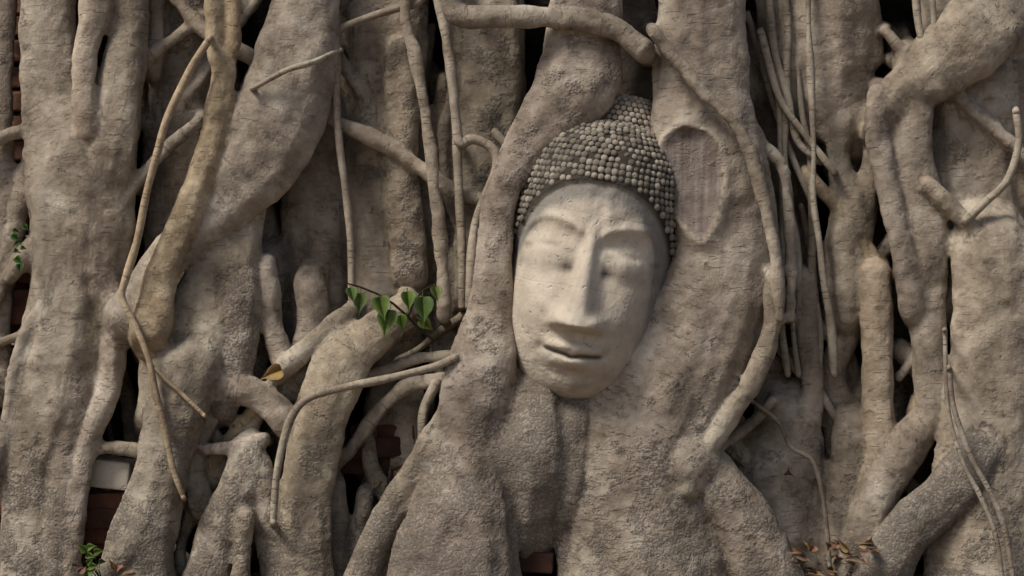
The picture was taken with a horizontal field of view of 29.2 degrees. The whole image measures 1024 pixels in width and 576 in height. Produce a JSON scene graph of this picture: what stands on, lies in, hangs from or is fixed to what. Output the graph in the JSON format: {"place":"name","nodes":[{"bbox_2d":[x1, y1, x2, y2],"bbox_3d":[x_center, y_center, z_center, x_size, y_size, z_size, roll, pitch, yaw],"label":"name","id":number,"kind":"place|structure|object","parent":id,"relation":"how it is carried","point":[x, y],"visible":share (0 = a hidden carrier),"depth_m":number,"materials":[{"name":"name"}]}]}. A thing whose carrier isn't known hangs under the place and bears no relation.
{"place":"outdoors","nodes":[
{"label":"outdoors","id":0,"kind":"place"},
{"bbox_2d":[0,343,922,575],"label":"ground","id":1,"kind":"structure","parent":0,"point":[542,574],"depth_m":4.50,"materials":[{"name":"soil"}]},
{"bbox_2d":[0,0,555,573],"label":"brick wall","id":2,"kind":"structure","parent":1,"relation":"on","point":[102,506],"depth_m":4.38,"materials":[{"name":"brown brick"}]},
{"bbox_2d":[90,454,136,490],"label":"stone block","id":3,"kind":"structure","parent":2,"relation":"attached to","point":[113,472],"depth_m":4.36,"materials":[{"name":"stone"}]},
{"bbox_2d":[0,0,1023,575],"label":"tree roots","id":4,"kind":"object","parent":1,"relation":"on","point":[666,452],"visible":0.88,"depth_m":4.28,"materials":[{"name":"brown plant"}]},
{"bbox_2d":[10,223,441,575],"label":"green leaves","id":5,"kind":"object","parent":4,"relation":"attached to","point":[387,318],"visible":1,"depth_m":4.09,"materials":[{"name":"green plant"}]},
{"bbox_2d":[72,363,880,575],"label":"dry leaves","id":6,"kind":"object","parent":4,"relation":"on","point":[274,371],"visible":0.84,"depth_m":4.21,"materials":[{"name":"brown plant"}]},
{"bbox_2d":[102,0,1022,575],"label":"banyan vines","id":7,"kind":"object","parent":4,"relation":"attached to","point":[776,76],"visible":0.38,"depth_m":4.30,"materials":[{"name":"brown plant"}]},
{"bbox_2d":[512,93,676,397],"bbox_3d":[0.178,-0.089,4.253,0.388,0.690,0.405,10,1,5],"label":"buddha head","id":8,"kind":"object","parent":4,"relation":"in","point":[594,240],"visible":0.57,"depth_m":4.15}
]}

